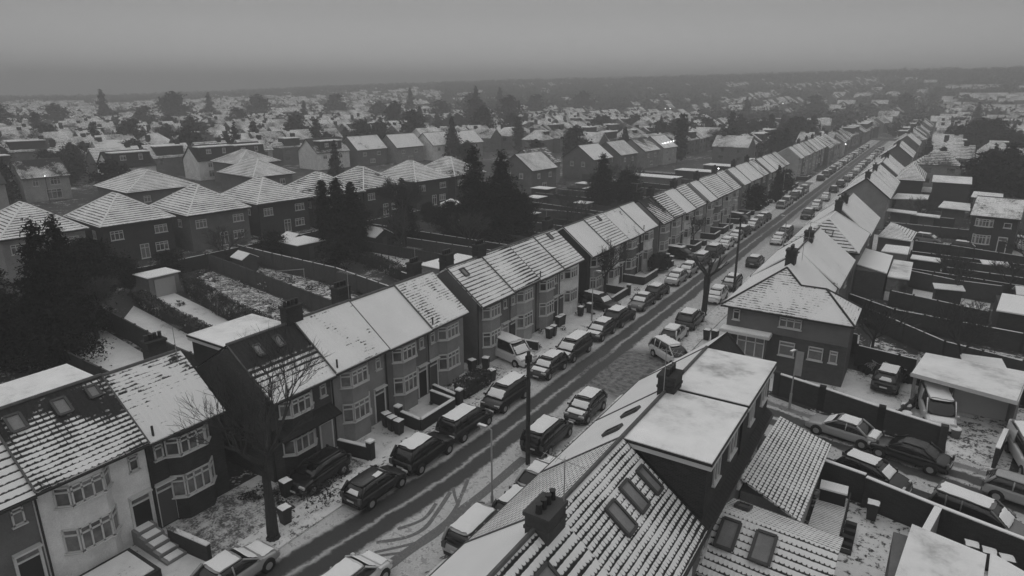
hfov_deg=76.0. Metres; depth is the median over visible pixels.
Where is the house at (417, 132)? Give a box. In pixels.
[412,125,445,136]
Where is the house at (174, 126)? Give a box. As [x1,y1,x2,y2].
[171,123,180,131]
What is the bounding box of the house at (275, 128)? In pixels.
[267,124,285,130]
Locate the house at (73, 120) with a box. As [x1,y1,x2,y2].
[63,116,96,122]
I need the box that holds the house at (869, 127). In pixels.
[861,119,871,139]
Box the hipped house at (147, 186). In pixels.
[93,168,199,204]
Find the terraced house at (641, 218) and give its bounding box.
[619,201,658,271]
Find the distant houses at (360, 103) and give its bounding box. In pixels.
[0,76,1023,129]
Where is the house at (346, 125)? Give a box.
[339,120,357,131]
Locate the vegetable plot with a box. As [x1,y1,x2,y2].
[195,271,309,320]
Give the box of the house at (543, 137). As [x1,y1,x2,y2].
[521,128,553,152]
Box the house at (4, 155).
[0,149,10,180]
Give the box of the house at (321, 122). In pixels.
[307,118,329,126]
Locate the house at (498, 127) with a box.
[490,121,500,130]
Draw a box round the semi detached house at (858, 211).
[807,192,880,249]
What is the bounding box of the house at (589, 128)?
[581,123,596,131]
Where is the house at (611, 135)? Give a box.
[594,127,619,140]
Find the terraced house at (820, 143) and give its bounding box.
[811,133,826,165]
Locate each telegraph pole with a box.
[525,351,531,464]
[732,216,742,292]
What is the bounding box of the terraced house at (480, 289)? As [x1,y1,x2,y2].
[435,248,514,365]
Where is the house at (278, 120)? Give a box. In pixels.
[270,118,292,122]
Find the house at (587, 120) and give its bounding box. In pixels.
[582,116,592,122]
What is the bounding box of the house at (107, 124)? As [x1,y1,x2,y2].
[88,121,114,126]
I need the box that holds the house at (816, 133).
[796,131,818,143]
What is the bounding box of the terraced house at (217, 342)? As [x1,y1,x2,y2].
[186,314,341,481]
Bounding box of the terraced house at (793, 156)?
[778,146,804,179]
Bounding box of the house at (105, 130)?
[69,124,110,134]
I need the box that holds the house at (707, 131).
[689,124,722,149]
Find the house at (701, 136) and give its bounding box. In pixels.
[689,126,706,152]
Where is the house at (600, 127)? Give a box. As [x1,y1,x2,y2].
[595,122,605,130]
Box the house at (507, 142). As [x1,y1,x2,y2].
[498,124,521,149]
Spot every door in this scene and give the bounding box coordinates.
[12,542,47,575]
[128,487,156,528]
[154,276,176,296]
[154,477,178,526]
[247,258,253,269]
[309,246,314,258]
[319,419,334,448]
[373,384,387,422]
[382,236,386,243]
[417,362,429,397]
[428,356,439,391]
[501,320,510,332]
[509,316,518,335]
[553,294,559,320]
[558,291,565,313]
[601,270,606,291]
[618,261,624,283]
[635,253,640,272]
[638,251,644,270]
[680,230,684,243]
[795,351,803,375]
[953,389,1008,420]
[995,237,1007,252]
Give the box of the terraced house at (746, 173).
[731,159,757,201]
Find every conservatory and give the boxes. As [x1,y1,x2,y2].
[440,198,458,205]
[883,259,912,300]
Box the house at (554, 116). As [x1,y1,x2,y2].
[551,114,566,118]
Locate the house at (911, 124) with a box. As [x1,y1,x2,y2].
[910,121,930,137]
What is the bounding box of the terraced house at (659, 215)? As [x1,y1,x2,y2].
[634,189,674,254]
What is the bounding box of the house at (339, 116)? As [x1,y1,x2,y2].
[334,115,357,117]
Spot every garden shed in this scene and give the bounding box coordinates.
[132,267,180,296]
[230,250,258,270]
[279,235,323,259]
[282,231,303,239]
[366,225,393,245]
[422,253,471,273]
[529,195,547,203]
[531,186,555,194]
[574,200,592,209]
[576,181,591,187]
[636,173,682,184]
[675,168,717,178]
[703,163,730,170]
[932,283,965,303]
[960,354,1006,367]
[980,260,1010,270]
[1012,285,1023,295]
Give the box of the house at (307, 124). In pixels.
[284,120,310,130]
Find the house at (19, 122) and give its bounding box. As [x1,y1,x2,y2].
[12,120,50,125]
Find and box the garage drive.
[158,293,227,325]
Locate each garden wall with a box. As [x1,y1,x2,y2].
[166,526,211,561]
[337,438,366,459]
[400,389,454,430]
[432,383,455,404]
[522,338,538,350]
[606,283,627,301]
[622,268,657,284]
[678,241,701,252]
[690,239,706,245]
[700,230,720,239]
[710,225,728,233]
[719,223,732,228]
[726,218,739,223]
[739,209,754,214]
[796,175,809,180]
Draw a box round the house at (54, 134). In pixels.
[32,129,67,138]
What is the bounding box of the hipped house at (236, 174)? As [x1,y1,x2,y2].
[216,158,295,192]
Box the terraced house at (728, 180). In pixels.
[711,165,741,211]
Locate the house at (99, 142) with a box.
[89,137,127,147]
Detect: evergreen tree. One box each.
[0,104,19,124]
[0,143,16,159]
[0,157,21,201]
[0,216,113,374]
[0,268,32,350]
[20,212,118,342]
[26,123,58,138]
[27,111,42,134]
[33,149,53,158]
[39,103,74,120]
[45,150,78,163]
[57,152,88,185]
[59,142,87,169]
[67,235,138,302]
[75,141,89,152]
[83,159,131,183]
[86,122,101,136]
[93,89,115,115]
[109,118,149,136]
[113,117,119,125]
[114,124,146,139]
[116,257,144,291]
[118,138,150,148]
[126,105,159,123]
[141,115,149,123]
[152,91,196,115]
[153,126,176,138]
[160,115,178,122]
[160,123,172,137]
[172,125,209,145]
[175,116,209,134]
[201,92,217,114]
[220,134,231,142]
[224,107,251,120]
[230,122,240,142]
[240,94,274,112]
[247,120,257,133]
[280,114,310,129]
[285,111,304,120]
[299,101,309,114]
[308,118,323,137]
[311,180,335,253]
[317,131,335,137]
[320,93,350,112]
[326,178,350,247]
[327,140,345,176]
[342,127,347,139]
[342,181,364,247]
[342,200,373,236]
[346,119,372,135]
[352,221,375,260]
[366,100,386,115]
[371,121,383,139]
[371,121,395,138]
[381,100,408,120]
[387,177,422,244]
[395,109,430,132]
[402,88,415,108]
[416,105,423,118]
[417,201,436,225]
[428,99,454,114]
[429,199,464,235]
[432,120,447,124]
[433,112,441,122]
[441,117,458,123]
[441,144,494,242]
[442,117,462,157]
[451,113,463,122]
[454,140,479,163]
[455,93,483,110]
[459,97,490,121]
[467,105,498,128]
[468,86,479,109]
[470,149,539,243]
[493,87,503,111]
[493,95,524,119]
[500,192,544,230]
[501,113,526,127]
[511,117,525,150]
[521,113,528,121]
[522,139,546,148]
[524,94,548,111]
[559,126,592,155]
[570,90,596,110]
[579,152,626,206]
[586,115,604,125]
[594,114,614,124]
[612,169,645,203]
[618,126,631,140]
[627,114,644,124]
[646,120,674,133]
[667,121,677,133]
[673,113,691,160]
[696,117,716,127]
[709,131,719,154]
[714,127,741,139]
[725,111,738,128]
[737,117,748,135]
[738,97,751,118]
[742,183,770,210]
[747,125,753,133]
[748,120,773,132]
[757,129,783,153]
[767,114,777,128]
[768,165,783,201]
[775,127,792,152]
[780,116,812,143]
[781,168,797,192]
[799,117,817,130]
[802,94,830,112]
[809,116,820,131]
[890,92,918,115]
[918,137,932,157]
[943,126,952,133]
[949,128,981,144]
[954,125,964,132]
[954,149,1017,199]
[960,120,975,130]
[963,166,978,203]
[967,117,1002,152]
[971,102,983,119]
[972,117,1020,146]
[981,130,997,145]
[992,143,1000,153]
[994,130,1023,144]
[995,149,1006,168]
[996,171,1012,197]
[1001,141,1023,172]
[1001,173,1023,198]
[1005,163,1023,198]
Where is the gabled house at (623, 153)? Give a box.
[601,139,637,173]
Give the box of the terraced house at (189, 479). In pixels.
[101,331,229,527]
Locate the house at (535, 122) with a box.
[524,119,538,128]
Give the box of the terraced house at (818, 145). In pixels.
[810,138,823,167]
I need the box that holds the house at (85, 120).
[80,118,103,126]
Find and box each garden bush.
[146,249,187,275]
[251,229,289,254]
[314,236,357,268]
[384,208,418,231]
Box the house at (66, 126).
[58,123,78,127]
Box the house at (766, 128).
[763,125,775,135]
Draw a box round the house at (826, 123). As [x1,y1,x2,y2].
[807,116,831,132]
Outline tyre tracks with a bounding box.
[357,456,524,569]
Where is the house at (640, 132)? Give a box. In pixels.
[631,125,645,135]
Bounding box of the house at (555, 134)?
[549,126,565,152]
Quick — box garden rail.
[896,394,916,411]
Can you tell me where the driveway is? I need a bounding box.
[945,408,1023,469]
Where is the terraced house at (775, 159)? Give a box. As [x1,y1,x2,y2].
[766,153,785,172]
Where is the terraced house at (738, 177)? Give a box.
[724,166,751,211]
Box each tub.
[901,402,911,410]
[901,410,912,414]
[949,426,961,438]
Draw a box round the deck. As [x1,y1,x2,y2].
[808,490,847,535]
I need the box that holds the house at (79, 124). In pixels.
[54,121,86,127]
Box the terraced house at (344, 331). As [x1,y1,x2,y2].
[278,297,390,446]
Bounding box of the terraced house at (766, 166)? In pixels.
[754,157,775,194]
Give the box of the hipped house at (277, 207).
[221,176,310,236]
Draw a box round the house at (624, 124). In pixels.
[619,120,633,128]
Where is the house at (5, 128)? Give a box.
[0,126,11,129]
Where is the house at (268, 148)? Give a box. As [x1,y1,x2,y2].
[233,135,273,156]
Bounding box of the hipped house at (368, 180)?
[335,166,399,218]
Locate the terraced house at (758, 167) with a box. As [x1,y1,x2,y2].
[744,154,769,193]
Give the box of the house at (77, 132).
[72,128,103,136]
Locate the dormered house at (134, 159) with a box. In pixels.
[95,148,156,174]
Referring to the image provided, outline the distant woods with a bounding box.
[0,65,1023,135]
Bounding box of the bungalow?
[928,174,972,210]
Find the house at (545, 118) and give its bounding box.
[541,114,553,121]
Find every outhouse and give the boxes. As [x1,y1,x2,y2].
[876,223,916,259]
[910,254,940,271]
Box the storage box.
[819,479,848,506]
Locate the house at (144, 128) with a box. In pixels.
[140,122,162,130]
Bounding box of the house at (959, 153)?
[932,141,975,175]
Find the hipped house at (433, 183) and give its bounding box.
[381,160,450,208]
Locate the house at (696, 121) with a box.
[691,118,704,126]
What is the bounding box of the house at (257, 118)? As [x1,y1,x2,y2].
[253,116,271,119]
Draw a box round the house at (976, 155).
[974,152,1023,169]
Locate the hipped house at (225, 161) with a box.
[210,149,280,182]
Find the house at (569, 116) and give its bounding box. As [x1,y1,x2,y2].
[564,113,577,118]
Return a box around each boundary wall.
[772,370,948,452]
[818,459,866,502]
[861,476,1023,570]
[922,506,941,532]
[991,428,1008,467]
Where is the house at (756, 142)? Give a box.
[740,130,757,157]
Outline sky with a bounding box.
[0,0,1023,95]
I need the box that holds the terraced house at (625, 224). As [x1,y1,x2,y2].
[603,206,644,279]
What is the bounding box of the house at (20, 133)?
[0,127,29,138]
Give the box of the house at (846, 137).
[836,127,850,153]
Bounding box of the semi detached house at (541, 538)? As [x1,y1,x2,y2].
[429,488,610,575]
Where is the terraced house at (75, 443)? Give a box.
[0,364,157,575]
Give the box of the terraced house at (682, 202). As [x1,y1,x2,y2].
[663,187,696,244]
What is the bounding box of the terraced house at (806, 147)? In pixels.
[797,138,814,172]
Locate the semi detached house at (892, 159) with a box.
[866,151,904,169]
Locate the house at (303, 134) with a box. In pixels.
[281,128,312,142]
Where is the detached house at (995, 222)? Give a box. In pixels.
[967,195,1023,253]
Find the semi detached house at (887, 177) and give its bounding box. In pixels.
[847,162,900,218]
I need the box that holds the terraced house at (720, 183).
[707,173,734,222]
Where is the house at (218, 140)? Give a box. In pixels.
[191,137,226,145]
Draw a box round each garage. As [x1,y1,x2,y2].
[885,524,986,575]
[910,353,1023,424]
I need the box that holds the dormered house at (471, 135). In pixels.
[457,130,483,157]
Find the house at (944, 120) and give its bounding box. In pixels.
[935,118,965,130]
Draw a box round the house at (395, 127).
[387,122,403,133]
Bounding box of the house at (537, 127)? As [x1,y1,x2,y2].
[528,122,548,130]
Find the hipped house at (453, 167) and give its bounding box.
[425,156,485,200]
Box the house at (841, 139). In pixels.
[832,129,846,156]
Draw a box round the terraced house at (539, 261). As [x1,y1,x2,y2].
[508,236,564,331]
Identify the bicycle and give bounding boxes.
[857,360,873,370]
[861,361,877,372]
[864,361,878,374]
[905,376,920,383]
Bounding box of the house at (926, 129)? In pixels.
[916,122,930,132]
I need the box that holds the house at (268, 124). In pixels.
[258,120,283,128]
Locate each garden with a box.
[166,458,364,555]
[834,503,987,575]
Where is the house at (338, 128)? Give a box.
[322,121,343,138]
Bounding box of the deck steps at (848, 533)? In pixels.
[840,493,856,555]
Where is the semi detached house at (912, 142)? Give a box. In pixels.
[891,133,920,160]
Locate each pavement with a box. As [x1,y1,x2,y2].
[189,186,799,575]
[426,394,622,575]
[680,245,782,351]
[805,141,894,224]
[806,140,875,182]
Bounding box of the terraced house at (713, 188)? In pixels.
[693,170,726,226]
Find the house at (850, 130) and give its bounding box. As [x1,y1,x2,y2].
[841,124,856,148]
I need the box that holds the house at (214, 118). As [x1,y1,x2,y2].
[201,116,217,122]
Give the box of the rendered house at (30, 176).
[9,157,72,202]
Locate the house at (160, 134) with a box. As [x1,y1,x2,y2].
[137,130,169,143]
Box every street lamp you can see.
[477,422,493,502]
[591,270,601,320]
[781,215,786,246]
[788,349,797,408]
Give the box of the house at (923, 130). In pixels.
[916,123,929,143]
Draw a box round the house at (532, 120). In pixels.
[528,118,544,123]
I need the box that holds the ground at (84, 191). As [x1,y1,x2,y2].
[0,75,1023,524]
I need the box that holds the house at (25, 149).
[0,135,55,160]
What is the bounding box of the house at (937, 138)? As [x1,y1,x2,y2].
[931,132,962,144]
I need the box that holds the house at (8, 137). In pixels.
[0,131,20,139]
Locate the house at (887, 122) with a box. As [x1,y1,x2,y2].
[872,115,890,132]
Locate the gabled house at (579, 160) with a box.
[561,143,613,178]
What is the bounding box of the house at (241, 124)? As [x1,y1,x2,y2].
[223,119,249,132]
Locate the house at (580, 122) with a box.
[569,119,586,125]
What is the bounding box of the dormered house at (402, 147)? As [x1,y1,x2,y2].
[382,133,423,163]
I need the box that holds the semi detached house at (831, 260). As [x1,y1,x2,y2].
[750,226,856,296]
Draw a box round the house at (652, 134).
[640,130,662,137]
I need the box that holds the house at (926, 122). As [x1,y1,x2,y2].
[913,118,933,133]
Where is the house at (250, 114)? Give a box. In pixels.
[247,113,266,117]
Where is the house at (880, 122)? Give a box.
[874,115,884,133]
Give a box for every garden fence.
[24,333,107,374]
[88,300,195,367]
[110,206,440,286]
[207,253,331,310]
[236,244,388,294]
[347,239,439,261]
[371,224,505,249]
[400,270,406,280]
[406,237,488,255]
[459,231,527,243]
[531,201,602,213]
[531,222,561,231]
[533,208,592,220]
[534,216,573,225]
[535,192,624,203]
[546,198,613,210]
[557,188,644,199]
[567,187,645,196]
[582,174,687,183]
[629,171,674,175]
[638,187,663,193]
[639,182,669,189]
[848,292,1023,353]
[851,333,859,359]
[853,343,1023,405]
[866,308,1023,370]
[887,289,990,323]
[888,221,968,239]
[908,271,1003,301]
[909,214,954,227]
[909,250,1021,268]
[912,240,1023,263]
[912,268,1023,293]
[941,259,1023,276]
[943,266,1023,284]
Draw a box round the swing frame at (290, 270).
[276,269,305,286]
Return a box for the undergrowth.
[100,176,1022,516]
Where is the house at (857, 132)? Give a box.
[847,122,861,146]
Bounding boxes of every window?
[2,411,29,433]
[9,505,28,529]
[10,243,25,255]
[32,180,38,186]
[46,188,62,199]
[49,395,74,416]
[50,177,60,184]
[51,465,113,510]
[61,503,122,555]
[66,235,78,243]
[83,383,102,399]
[92,230,96,239]
[110,230,124,241]
[120,155,125,160]
[127,453,141,474]
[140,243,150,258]
[143,195,151,202]
[152,443,166,462]
[154,223,168,233]
[155,240,168,251]
[158,158,184,172]
[164,424,210,458]
[170,455,216,499]
[178,219,182,227]
[195,219,207,228]
[209,170,214,176]
[220,231,228,245]
[232,213,244,222]
[233,229,243,238]
[251,342,264,356]
[263,207,272,216]
[271,334,286,347]
[278,390,314,419]
[283,428,317,457]
[284,219,291,231]
[285,150,290,161]
[295,203,304,210]
[295,217,304,225]
[319,383,328,398]
[340,362,369,389]
[342,391,371,424]
[368,193,375,200]
[375,357,382,371]
[383,203,388,214]
[392,340,417,363]
[393,366,418,395]
[418,337,424,350]
[430,331,435,344]
[432,195,436,204]
[437,321,459,341]
[438,348,460,371]
[439,194,445,200]
[440,182,445,187]
[459,267,469,276]
[482,302,501,320]
[482,326,500,348]
[503,299,507,309]
[511,295,515,305]
[516,287,533,303]
[516,310,533,329]
[533,561,560,575]
[539,277,554,292]
[539,299,554,316]
[546,232,553,239]
[564,266,577,279]
[564,287,577,303]
[590,255,602,267]
[590,274,602,289]
[601,423,622,436]
[604,498,638,537]
[608,265,619,279]
[609,246,620,258]
[618,477,650,514]
[620,405,640,418]
[625,256,636,269]
[626,238,637,249]
[635,463,664,495]
[642,247,652,259]
[643,230,653,241]
[659,239,668,251]
[660,223,669,233]
[671,233,679,244]
[672,218,680,227]
[683,227,691,237]
[684,212,692,221]
[694,223,701,231]
[695,207,702,215]
[700,531,711,558]
[706,216,712,225]
[707,202,714,209]
[711,456,721,487]
[713,212,720,220]
[713,516,741,552]
[714,198,721,206]
[718,148,742,160]
[723,207,729,215]
[725,194,731,201]
[727,430,737,461]
[731,203,737,211]
[731,308,739,320]
[732,190,738,197]
[734,501,752,510]
[736,335,764,358]
[736,468,745,490]
[747,401,755,427]
[747,528,778,567]
[760,380,768,406]
[777,316,801,331]
[777,341,794,358]
[806,346,823,362]
[827,351,837,364]
[923,167,954,182]
[959,160,965,173]
[971,233,990,244]
[974,218,993,227]
[1003,223,1011,228]
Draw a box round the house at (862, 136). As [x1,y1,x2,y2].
[852,121,866,144]
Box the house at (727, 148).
[711,132,755,163]
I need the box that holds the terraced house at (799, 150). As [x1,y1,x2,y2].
[789,140,808,174]
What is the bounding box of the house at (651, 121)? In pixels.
[646,117,656,125]
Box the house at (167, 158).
[140,140,187,175]
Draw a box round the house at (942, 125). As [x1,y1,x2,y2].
[936,122,958,130]
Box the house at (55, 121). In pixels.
[52,119,68,126]
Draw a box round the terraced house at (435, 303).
[393,256,469,392]
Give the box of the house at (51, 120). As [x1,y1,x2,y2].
[46,117,61,124]
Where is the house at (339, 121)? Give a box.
[327,118,350,125]
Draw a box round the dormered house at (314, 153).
[297,136,349,169]
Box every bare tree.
[167,311,334,541]
[202,225,249,254]
[375,175,426,247]
[375,207,411,257]
[447,183,463,205]
[550,200,593,221]
[553,188,582,219]
[585,174,592,185]
[597,239,632,293]
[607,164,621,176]
[609,199,624,207]
[619,161,645,174]
[686,217,710,244]
[690,254,728,315]
[853,298,922,347]
[901,195,939,213]
[922,298,1008,358]
[933,245,964,265]
[935,250,980,284]
[953,294,991,321]
[988,256,1023,283]
[1002,229,1023,255]
[1014,233,1023,245]
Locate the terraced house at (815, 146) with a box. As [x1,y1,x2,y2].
[805,135,821,168]
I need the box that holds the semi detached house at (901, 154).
[879,140,914,166]
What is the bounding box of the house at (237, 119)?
[231,117,250,121]
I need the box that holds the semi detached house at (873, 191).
[837,169,894,228]
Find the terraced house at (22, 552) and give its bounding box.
[0,440,49,575]
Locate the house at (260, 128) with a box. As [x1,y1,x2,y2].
[239,125,266,133]
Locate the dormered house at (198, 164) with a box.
[182,143,232,180]
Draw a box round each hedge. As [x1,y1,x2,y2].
[131,289,212,333]
[181,277,279,320]
[296,481,338,512]
[348,248,406,279]
[452,366,492,399]
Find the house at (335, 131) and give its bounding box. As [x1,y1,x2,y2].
[320,126,342,138]
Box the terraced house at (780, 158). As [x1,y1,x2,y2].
[768,147,789,173]
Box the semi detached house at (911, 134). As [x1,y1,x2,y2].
[896,129,921,156]
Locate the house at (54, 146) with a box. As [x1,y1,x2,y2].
[47,140,87,172]
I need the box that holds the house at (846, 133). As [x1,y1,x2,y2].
[839,125,852,149]
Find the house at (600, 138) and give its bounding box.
[578,132,608,144]
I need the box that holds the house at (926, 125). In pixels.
[921,119,931,129]
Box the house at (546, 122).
[539,118,550,124]
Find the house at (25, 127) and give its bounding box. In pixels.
[16,124,32,135]
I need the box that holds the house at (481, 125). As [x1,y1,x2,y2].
[465,123,487,129]
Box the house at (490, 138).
[469,126,501,151]
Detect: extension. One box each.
[696,498,843,575]
[740,416,830,522]
[852,248,892,299]
[881,244,909,270]
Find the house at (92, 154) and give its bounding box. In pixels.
[85,142,138,181]
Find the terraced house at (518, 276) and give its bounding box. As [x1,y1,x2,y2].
[471,239,541,338]
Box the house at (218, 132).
[209,126,229,135]
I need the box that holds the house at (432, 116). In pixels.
[427,112,439,123]
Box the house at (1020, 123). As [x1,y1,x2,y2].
[1007,122,1023,127]
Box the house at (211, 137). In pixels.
[169,134,217,142]
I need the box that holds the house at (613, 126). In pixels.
[603,121,618,132]
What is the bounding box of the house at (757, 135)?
[749,128,768,157]
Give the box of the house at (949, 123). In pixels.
[939,121,963,124]
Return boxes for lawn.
[76,330,143,370]
[125,306,193,352]
[257,267,357,298]
[372,252,423,266]
[870,338,921,359]
[912,289,989,309]
[952,342,1023,359]
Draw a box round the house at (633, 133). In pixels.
[617,126,639,138]
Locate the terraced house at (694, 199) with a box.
[670,178,706,238]
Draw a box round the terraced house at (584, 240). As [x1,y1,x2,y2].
[557,219,610,296]
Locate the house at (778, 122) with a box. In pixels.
[774,116,780,127]
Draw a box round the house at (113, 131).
[110,126,139,134]
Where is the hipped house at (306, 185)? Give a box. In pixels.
[285,171,365,226]
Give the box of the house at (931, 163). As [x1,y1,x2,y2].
[915,146,960,186]
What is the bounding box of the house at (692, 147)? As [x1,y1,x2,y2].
[684,131,698,154]
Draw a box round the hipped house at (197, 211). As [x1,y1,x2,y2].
[149,184,251,251]
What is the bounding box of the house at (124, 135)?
[93,131,135,141]
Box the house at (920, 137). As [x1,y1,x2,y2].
[895,128,926,154]
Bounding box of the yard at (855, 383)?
[805,369,921,417]
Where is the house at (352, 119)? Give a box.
[348,117,372,122]
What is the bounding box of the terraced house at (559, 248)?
[532,216,584,314]
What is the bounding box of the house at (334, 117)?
[319,116,339,119]
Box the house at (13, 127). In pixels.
[0,123,16,129]
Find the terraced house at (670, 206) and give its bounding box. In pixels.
[646,185,686,244]
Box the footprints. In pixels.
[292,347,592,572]
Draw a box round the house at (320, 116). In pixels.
[317,114,329,119]
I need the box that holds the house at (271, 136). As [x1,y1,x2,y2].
[248,129,284,143]
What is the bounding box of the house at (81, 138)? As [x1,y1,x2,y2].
[53,133,94,145]
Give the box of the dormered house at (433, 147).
[418,131,456,160]
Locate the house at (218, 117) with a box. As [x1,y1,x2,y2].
[206,114,224,120]
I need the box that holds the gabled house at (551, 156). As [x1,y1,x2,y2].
[516,146,561,182]
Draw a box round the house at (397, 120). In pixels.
[386,118,402,126]
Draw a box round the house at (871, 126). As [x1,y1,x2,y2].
[863,118,873,138]
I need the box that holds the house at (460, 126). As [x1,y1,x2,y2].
[444,124,467,129]
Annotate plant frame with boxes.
[214,280,240,293]
[225,292,259,303]
[246,298,282,309]
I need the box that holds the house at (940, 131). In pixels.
[930,125,955,138]
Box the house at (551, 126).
[541,121,566,130]
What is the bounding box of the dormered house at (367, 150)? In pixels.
[343,134,387,165]
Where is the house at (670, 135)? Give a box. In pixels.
[663,129,682,152]
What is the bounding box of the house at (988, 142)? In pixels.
[977,137,1008,151]
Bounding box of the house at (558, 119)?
[551,116,571,122]
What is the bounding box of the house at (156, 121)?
[151,119,173,124]
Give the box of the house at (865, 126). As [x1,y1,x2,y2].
[857,120,869,142]
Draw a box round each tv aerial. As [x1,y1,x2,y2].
[160,323,182,360]
[543,450,584,500]
[648,346,681,390]
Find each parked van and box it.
[495,331,536,367]
[916,379,959,433]
[1004,419,1023,474]
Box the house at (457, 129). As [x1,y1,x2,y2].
[429,124,460,130]
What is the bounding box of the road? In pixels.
[254,140,893,575]
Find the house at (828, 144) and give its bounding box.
[816,132,833,163]
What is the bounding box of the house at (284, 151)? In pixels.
[270,133,301,164]
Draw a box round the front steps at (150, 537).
[131,520,186,565]
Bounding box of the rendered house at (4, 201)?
[0,173,9,209]
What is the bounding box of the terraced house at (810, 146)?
[803,140,817,170]
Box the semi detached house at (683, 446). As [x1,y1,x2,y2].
[539,362,748,575]
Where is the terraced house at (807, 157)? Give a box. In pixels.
[796,143,811,174]
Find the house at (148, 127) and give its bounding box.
[146,125,160,132]
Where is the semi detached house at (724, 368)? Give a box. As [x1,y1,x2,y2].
[597,332,776,499]
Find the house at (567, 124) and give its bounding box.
[559,120,572,127]
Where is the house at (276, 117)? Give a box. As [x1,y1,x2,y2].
[272,116,286,119]
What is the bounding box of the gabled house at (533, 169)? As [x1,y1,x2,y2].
[506,151,557,193]
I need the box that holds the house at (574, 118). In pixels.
[569,115,581,120]
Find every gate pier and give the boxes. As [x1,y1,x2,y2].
[365,438,375,460]
[393,403,402,417]
[455,387,463,405]
[626,283,631,294]
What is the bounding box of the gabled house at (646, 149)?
[626,137,660,168]
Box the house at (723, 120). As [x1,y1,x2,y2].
[716,116,727,125]
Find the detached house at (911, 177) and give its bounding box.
[894,161,926,204]
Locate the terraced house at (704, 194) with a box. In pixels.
[686,180,717,232]
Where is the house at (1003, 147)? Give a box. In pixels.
[989,143,1023,152]
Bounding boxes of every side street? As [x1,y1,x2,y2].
[560,164,812,185]
[623,358,1023,523]
[792,231,1023,255]
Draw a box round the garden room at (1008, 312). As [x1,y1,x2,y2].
[991,293,1023,332]
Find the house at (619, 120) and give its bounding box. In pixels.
[616,116,630,125]
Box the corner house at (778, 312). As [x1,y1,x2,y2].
[719,244,862,386]
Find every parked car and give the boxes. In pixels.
[190,538,279,575]
[289,444,351,496]
[321,548,392,575]
[339,463,407,510]
[389,430,454,475]
[435,402,493,442]
[441,500,499,555]
[480,371,530,413]
[492,482,523,508]
[509,455,554,488]
[520,413,572,456]
[530,348,568,380]
[555,329,592,362]
[563,385,607,424]
[578,289,620,311]
[586,316,616,341]
[603,304,635,327]
[627,290,656,311]
[645,281,669,299]
[648,334,688,362]
[659,322,688,341]
[664,267,687,286]
[667,244,694,260]
[675,307,704,330]
[678,260,698,277]
[689,250,711,265]
[704,242,725,257]
[708,284,728,304]
[717,235,734,249]
[721,272,742,290]
[728,229,743,242]
[729,211,750,223]
[735,224,751,237]
[745,254,764,267]
[746,218,760,230]
[754,214,765,225]
[759,211,771,221]
[770,231,786,245]
[775,200,787,208]
[779,224,793,239]
[781,195,793,205]
[789,190,799,200]
[795,187,804,196]
[800,184,808,193]
[800,207,814,219]
[804,413,885,450]
[810,199,822,210]
[816,174,825,180]
[819,192,830,201]
[821,170,830,177]
[829,166,836,172]
[829,185,839,192]
[833,163,839,170]
[833,447,912,491]
[836,179,845,187]
[842,175,851,182]
[847,172,854,178]
[853,166,860,172]
[866,434,955,475]
[870,362,907,394]
[913,231,943,243]
[927,480,1023,535]
[951,239,981,249]
[980,466,1023,505]
[1015,235,1023,250]
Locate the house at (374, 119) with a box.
[370,116,386,121]
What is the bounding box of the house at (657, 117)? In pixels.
[647,113,667,120]
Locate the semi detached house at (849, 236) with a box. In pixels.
[784,197,870,298]
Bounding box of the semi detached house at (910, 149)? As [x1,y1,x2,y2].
[883,140,915,162]
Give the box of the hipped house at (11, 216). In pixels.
[0,201,88,281]
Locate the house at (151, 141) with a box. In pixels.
[144,135,169,144]
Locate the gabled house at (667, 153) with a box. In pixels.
[648,134,677,164]
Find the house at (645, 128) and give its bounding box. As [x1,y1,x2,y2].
[640,123,657,132]
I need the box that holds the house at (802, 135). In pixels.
[796,129,836,142]
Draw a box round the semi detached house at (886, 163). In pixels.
[858,157,901,176]
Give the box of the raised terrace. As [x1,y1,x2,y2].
[79,548,161,575]
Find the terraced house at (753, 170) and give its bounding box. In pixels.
[741,161,763,185]
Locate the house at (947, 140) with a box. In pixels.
[943,135,966,144]
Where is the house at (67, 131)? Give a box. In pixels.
[31,125,72,136]
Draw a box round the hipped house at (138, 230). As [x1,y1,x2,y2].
[63,192,176,261]
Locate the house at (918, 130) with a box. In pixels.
[903,125,926,136]
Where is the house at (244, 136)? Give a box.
[218,131,249,139]
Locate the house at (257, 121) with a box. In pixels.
[252,118,270,125]
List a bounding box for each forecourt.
[123,188,794,575]
[692,316,773,390]
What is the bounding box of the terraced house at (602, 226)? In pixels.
[582,212,629,284]
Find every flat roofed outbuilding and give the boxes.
[887,208,916,223]
[892,193,928,214]
[915,213,940,225]
[921,187,931,205]
[938,201,969,225]
[970,191,1002,220]
[1019,214,1023,234]
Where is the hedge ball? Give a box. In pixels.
[647,252,671,270]
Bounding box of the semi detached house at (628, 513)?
[464,435,709,575]
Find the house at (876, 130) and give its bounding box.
[859,118,879,137]
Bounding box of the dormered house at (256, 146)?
[226,141,267,155]
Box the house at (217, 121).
[208,118,224,123]
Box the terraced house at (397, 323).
[329,279,433,413]
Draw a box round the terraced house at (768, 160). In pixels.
[758,150,778,185]
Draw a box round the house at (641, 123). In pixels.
[631,118,647,128]
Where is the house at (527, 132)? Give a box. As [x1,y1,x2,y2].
[509,123,529,136]
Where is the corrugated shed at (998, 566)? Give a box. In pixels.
[988,552,1023,575]
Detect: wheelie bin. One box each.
[275,502,291,525]
[277,476,292,497]
[380,410,391,427]
[385,413,397,431]
[392,417,404,434]
[467,357,476,371]
[481,355,490,368]
[487,367,496,381]
[545,326,553,338]
[549,324,557,335]
[554,315,562,326]
[558,313,565,324]
[577,305,584,316]
[586,302,593,312]
[703,328,711,340]
[711,329,718,339]
[866,498,880,520]
[964,538,980,550]
[981,545,997,570]
[998,552,1017,565]

